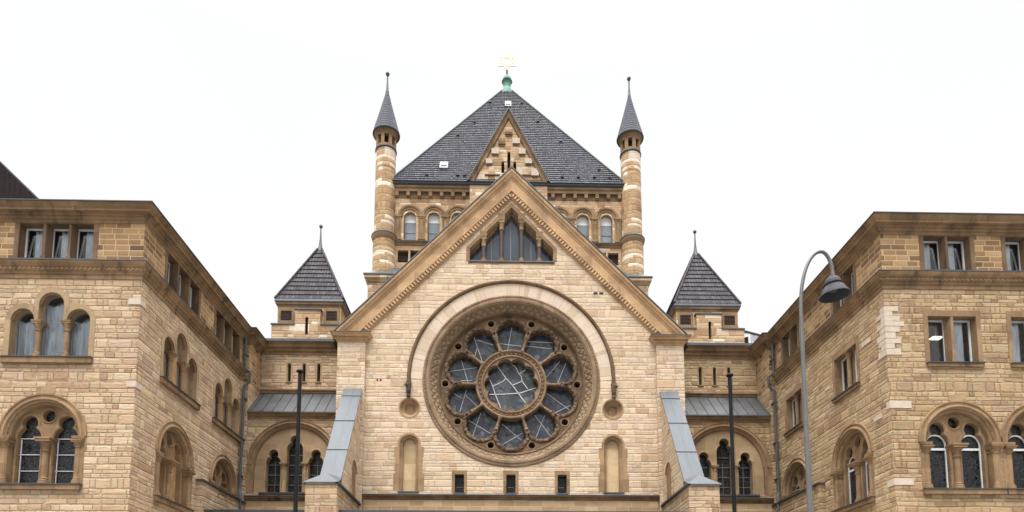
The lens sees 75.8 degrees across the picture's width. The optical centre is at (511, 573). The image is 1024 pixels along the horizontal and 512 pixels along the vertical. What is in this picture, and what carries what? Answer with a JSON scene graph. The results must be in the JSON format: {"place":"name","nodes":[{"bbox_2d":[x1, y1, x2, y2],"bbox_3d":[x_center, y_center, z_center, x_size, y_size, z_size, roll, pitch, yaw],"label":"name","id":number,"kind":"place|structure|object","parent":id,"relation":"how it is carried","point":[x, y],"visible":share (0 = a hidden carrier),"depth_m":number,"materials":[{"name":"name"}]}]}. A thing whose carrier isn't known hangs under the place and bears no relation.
{"place":"outdoors","nodes":[
{"label":"outdoors","id":0,"kind":"place"},
{"bbox_2d":[0,161,38,198],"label":"neighbouring house","id":1,"kind":"structure","parent":0,"point":[12,185],"depth_m":27.30,"materials":[{"name":"tile"}]},
{"bbox_2d":[243,338,336,509],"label":"link building","id":2,"kind":"structure","parent":0,"point":[271,444],"depth_m":32.26,"materials":[{"name":"stone"}]},
{"bbox_2d":[245,419,329,493],"bbox_3d":[-10.586,-5.629,32.161,4.560,3.720,0.720,0,-6,-1],"label":"arched window","id":3,"kind":"structure","parent":2,"relation":"in","point":[271,470],"depth_m":32.10,"materials":[{"name":"stone"}]},
{"bbox_2d":[286,362,292,382],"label":"slit window","id":4,"kind":"structure","parent":2,"relation":"in","point":[289,366],"depth_m":33.79,"materials":[{"name":"stone"}]},
{"bbox_2d":[301,362,306,382],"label":"slit window","id":5,"kind":"structure","parent":2,"relation":"in","point":[303,365],"depth_m":33.81,"materials":[{"name":"stone"}]},
{"bbox_2d":[270,224,350,338],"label":"stair tower","id":6,"kind":"structure","parent":2,"relation":"on","point":[310,301],"depth_m":37.42,"materials":[{"name":"tile"}]},
{"bbox_2d":[278,307,293,322],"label":"louvre window","id":7,"kind":"structure","parent":6,"relation":"in","point":[286,314],"depth_m":37.36,"materials":[{"name":"stone"}]},
{"bbox_2d":[324,308,339,322],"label":"louvre window","id":8,"kind":"structure","parent":6,"relation":"in","point":[331,315],"depth_m":37.41,"materials":[{"name":"stone"}]},
{"bbox_2d":[315,362,321,382],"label":"slit window","id":9,"kind":"structure","parent":2,"relation":"in","point":[318,374],"depth_m":33.83,"materials":[{"name":"stone"}]},
{"bbox_2d":[0,0,1023,337],"label":"sky","id":10,"kind":"structure","parent":0,"point":[773,130],"materials":[{"name":"white"}]},
{"bbox_2d":[684,342,774,511],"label":"link building","id":11,"kind":"structure","parent":0,"point":[708,367],"depth_m":32.79,"materials":[{"name":"stone"}]},
{"bbox_2d":[697,366,703,385],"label":"slit window","id":12,"kind":"structure","parent":11,"relation":"in","point":[700,380],"depth_m":34.28,"materials":[{"name":"stone"}]},
{"bbox_2d":[666,230,744,342],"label":"stair tower","id":13,"kind":"structure","parent":11,"relation":"on","point":[705,305],"depth_m":37.95,"materials":[{"name":"tile"}]},
{"bbox_2d":[678,312,692,326],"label":"louvre window","id":14,"kind":"structure","parent":13,"relation":"in","point":[685,319],"depth_m":37.87,"materials":[{"name":"stone"}]},
{"bbox_2d":[722,312,736,327],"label":"louvre window","id":15,"kind":"structure","parent":13,"relation":"in","point":[729,319],"depth_m":37.93,"materials":[{"name":"stone"}]},
{"bbox_2d":[711,366,717,386],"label":"slit window","id":16,"kind":"structure","parent":11,"relation":"in","point":[714,371],"depth_m":34.29,"materials":[{"name":"stone"}]},
{"bbox_2d":[726,366,731,386],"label":"slit window","id":17,"kind":"structure","parent":11,"relation":"in","point":[728,369],"depth_m":34.30,"materials":[{"name":"stone"}]},
{"bbox_2d":[692,422,771,496],"bbox_3d":[10.509,-5.580,32.638,4.560,3.720,0.720,0,-6,-1],"label":"arched window","id":18,"kind":"structure","parent":11,"relation":"in","point":[753,476],"depth_m":32.59,"materials":[{"name":"stone"}]},
{"bbox_2d":[744,330,759,342],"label":"slate roofed house","id":19,"kind":"structure","parent":0,"point":[750,337],"depth_m":43.06,"materials":[{"name":"stone"}]},
{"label":"pavement","id":20,"kind":"structure","parent":0,"visible":0},
{"bbox_2d":[293,369,303,511],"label":"flagpole","id":21,"kind":"object","parent":20,"relation":"on","point":[297,446],"visible":1,"depth_m":24.39,"materials":[{"name":"metal"}]},
{"bbox_2d":[726,373,736,511],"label":"flagpole","id":22,"kind":"object","parent":20,"relation":"on","point":[732,437],"visible":1,"depth_m":24.77,"materials":[{"name":"metal"}]},
{"bbox_2d":[799,250,850,511],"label":"street lamp","id":23,"kind":"object","parent":20,"relation":"on","point":[835,288],"visible":1,"depth_m":13.65,"materials":[{"name":"grey metal"}]},
{"bbox_3d":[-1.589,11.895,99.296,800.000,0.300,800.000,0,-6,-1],"label":"ground","id":24,"kind":"structure","parent":0,"visible":0},
{"bbox_2d":[0,198,268,511],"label":"wing building","id":25,"kind":"structure","parent":24,"relation":"on","point":[134,344],"depth_m":22.89,"materials":[{"name":"stone"}]},
{"bbox_2d":[0,387,86,489],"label":"arched window","id":26,"kind":"structure","parent":25,"relation":"in","point":[43,448],"depth_m":22.41,"materials":[{"name":"stone"}]},
{"bbox_2d":[0,287,95,363],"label":"triple arched window","id":27,"kind":"structure","parent":25,"relation":"in","point":[22,342],"depth_m":22.74,"materials":[{"name":"stone"}]},
{"bbox_2d":[10,222,98,258],"bbox_3d":[-15.890,-11.594,23.155,2.880,1.630,0.720,0,-6,-1],"label":"attic window","id":28,"kind":"structure","parent":25,"relation":"in","point":[45,240],"depth_m":23.12,"materials":[{"name":"stone"}]},
{"bbox_2d":[153,414,195,511],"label":"arched window","id":29,"kind":"structure","parent":25,"relation":"in","point":[172,476],"depth_m":25.51,"materials":[{"name":"stone"}]},
{"bbox_2d":[159,328,200,410],"bbox_3d":[-13.065,-8.213,25.722,0.580,2.740,3.060,0,-6,-1],"label":"triple arched window","id":30,"kind":"structure","parent":25,"relation":"in","point":[180,372],"depth_m":26.06,"materials":[{"name":"stone"}]},
{"bbox_2d":[164,249,200,316],"bbox_3d":[-13.135,-11.349,25.918,0.434,1.560,2.920,0,-6,-1],"label":"attic window","id":31,"kind":"structure","parent":25,"relation":"in","point":[177,278],"depth_m":26.28,"materials":[{"name":"stone"}]},
{"bbox_2d":[209,448,238,497],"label":"arched window","id":32,"kind":"structure","parent":25,"relation":"in","point":[219,474],"depth_m":30.02,"materials":[{"name":"stone"}]},
{"bbox_2d":[212,374,241,442],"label":"triple arched window","id":33,"kind":"structure","parent":25,"relation":"in","point":[226,408],"depth_m":30.51,"materials":[{"name":"stone"}]},
{"bbox_2d":[214,307,240,360],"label":"attic window","id":34,"kind":"structure","parent":25,"relation":"in","point":[223,330],"depth_m":30.52,"materials":[{"name":"stone"}]},
{"bbox_2d":[204,509,680,511],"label":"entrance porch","id":35,"kind":"object","parent":24,"relation":"on","point":[217,510],"visible":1,"depth_m":27.16,"materials":[{"name":"stone"}]},
{"bbox_2d":[303,166,721,511],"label":"gabled hall","id":36,"kind":"structure","parent":24,"relation":"on","point":[511,338],"depth_m":32.24,"materials":[{"name":"stone"}]},
{"bbox_2d":[452,470,466,493],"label":"small window","id":37,"kind":"structure","parent":36,"relation":"in","point":[459,477],"depth_m":31.60,"materials":[{"name":"stone"}]},
{"bbox_2d":[363,53,652,298],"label":"crossing tower","id":38,"kind":"structure","parent":36,"relation":"on","point":[444,181],"depth_m":42.70,"materials":[{"name":"tile"}]},
{"bbox_2d":[371,71,399,274],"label":"corner turret","id":39,"kind":"object","parent":38,"relation":"on","point":[386,135],"visible":0.98,"depth_m":42.02,"materials":[{"name":"stone"}]},
{"bbox_2d":[398,204,421,239],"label":"arched window","id":40,"kind":"structure","parent":38,"relation":"in","point":[409,233],"depth_m":42.58,"materials":[{"name":"glass"}]},
{"bbox_2d":[422,205,445,239],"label":"arched window","id":41,"kind":"structure","parent":38,"relation":"in","point":[433,224],"depth_m":42.61,"materials":[{"name":"glass"}]},
{"bbox_2d":[445,205,464,220],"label":"arched window","id":42,"kind":"structure","parent":38,"relation":"in","point":[456,207],"depth_m":42.47,"materials":[{"name":"stone"}]},
{"bbox_2d":[556,207,570,217],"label":"arched window","id":43,"kind":"structure","parent":38,"relation":"in","point":[561,209],"depth_m":42.60,"materials":[{"name":"stone"}]},
{"bbox_2d":[571,207,594,238],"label":"arched window","id":44,"kind":"structure","parent":38,"relation":"in","point":[582,223],"depth_m":42.71,"materials":[{"name":"glass"}]},
{"bbox_2d":[594,207,618,242],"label":"arched window","id":45,"kind":"structure","parent":38,"relation":"in","point":[606,226],"depth_m":42.86,"materials":[{"name":"glass"}]},
{"bbox_2d":[616,76,644,277],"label":"corner turret","id":46,"kind":"object","parent":38,"relation":"on","point":[630,138],"visible":0.98,"depth_m":42.38,"materials":[{"name":"stone"}]},
{"bbox_2d":[503,471,517,493],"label":"small window","id":47,"kind":"structure","parent":36,"relation":"in","point":[510,478],"depth_m":31.66,"materials":[{"name":"stone"}]},
{"bbox_2d":[466,203,556,263],"bbox_3d":[-0.030,-16.970,33.167,4.500,3.230,0.650,0,-6,-1],"label":"gable window","id":48,"kind":"structure","parent":36,"relation":"in","point":[510,238],"depth_m":33.08,"materials":[{"name":"glass"}]},
{"bbox_2d":[407,280,615,466],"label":"rose window","id":49,"kind":"structure","parent":36,"relation":"in","point":[510,382],"depth_m":32.58,"materials":[{"name":"stone"}]},
{"bbox_2d":[555,471,569,494],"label":"small window","id":50,"kind":"structure","parent":36,"relation":"in","point":[562,478],"depth_m":31.71,"materials":[{"name":"stone"}]},
{"bbox_2d":[749,211,1023,511],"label":"wing building","id":51,"kind":"structure","parent":24,"relation":"on","point":[905,414],"depth_m":23.54,"materials":[{"name":"stone"}]},
{"bbox_2d":[780,320,799,363],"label":"attic window","id":52,"kind":"structure","parent":51,"relation":"in","point":[790,341],"depth_m":30.90,"materials":[{"name":"stone"}]},
{"bbox_2d":[783,383,803,437],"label":"mullioned window","id":53,"kind":"structure","parent":51,"relation":"in","point":[793,403],"depth_m":30.78,"materials":[{"name":"stone"}]},
{"bbox_2d":[780,452,811,499],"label":"arched window","id":54,"kind":"structure","parent":51,"relation":"in","point":[796,482],"depth_m":30.75,"materials":[{"name":"stone"}]},
{"bbox_2d":[831,261,856,314],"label":"attic window","id":55,"kind":"structure","parent":51,"relation":"in","point":[848,277],"depth_m":26.11,"materials":[{"name":"stone"}]},
{"bbox_2d":[831,336,860,403],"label":"mullioned window","id":56,"kind":"structure","parent":51,"relation":"in","point":[850,353],"depth_m":25.95,"materials":[{"name":"stone"}]},
{"bbox_2d":[829,417,875,511],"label":"arched window","id":57,"kind":"structure","parent":51,"relation":"in","point":[853,478],"depth_m":25.72,"materials":[{"name":"stone"}]},
{"bbox_2d":[929,323,941,339],"bbox_3d":[15.893,-9.444,24.728,0.370,1.310,0.240,0,-6,-1],"label":"ceiling lamp","id":58,"kind":"object","parent":51,"relation":"hanging from","point":[935,337],"visible":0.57,"depth_m":24.65,"materials":[{"name":"white"}]},
{"bbox_2d":[918,235,977,270],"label":"attic window","id":59,"kind":"structure","parent":51,"relation":"in","point":[945,252],"depth_m":23.83,"materials":[{"name":"stone"}]},
{"bbox_2d":[922,310,985,367],"bbox_3d":[15.628,-8.288,23.497,2.070,2.100,0.638,0,-6,-1],"label":"mullioned window","id":60,"kind":"structure","parent":51,"relation":"in","point":[951,321],"depth_m":23.41,"materials":[{"name":"stone"}]},
{"bbox_2d":[918,395,1007,494],"bbox_3d":[15.623,-4.474,23.099,2.999,3.570,0.697,0,-6,-1],"label":"arched window","id":61,"kind":"structure","parent":51,"relation":"in","point":[959,454],"depth_m":23.12,"materials":[{"name":"stone"}]},
{"bbox_2d":[1000,236,1023,270],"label":"attic window","id":62,"kind":"structure","parent":51,"relation":"in","point":[1015,240],"depth_m":23.92,"materials":[{"name":"stone"}]},
{"bbox_2d":[1001,404,1023,494],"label":"arched window","id":63,"kind":"structure","parent":51,"relation":"in","point":[1012,434],"depth_m":23.07,"materials":[{"name":"stone"}]},
{"bbox_2d":[1006,311,1023,367],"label":"mullioned window","id":64,"kind":"structure","parent":51,"relation":"in","point":[1016,317],"depth_m":23.45,"materials":[{"name":"stone"}]}
]}

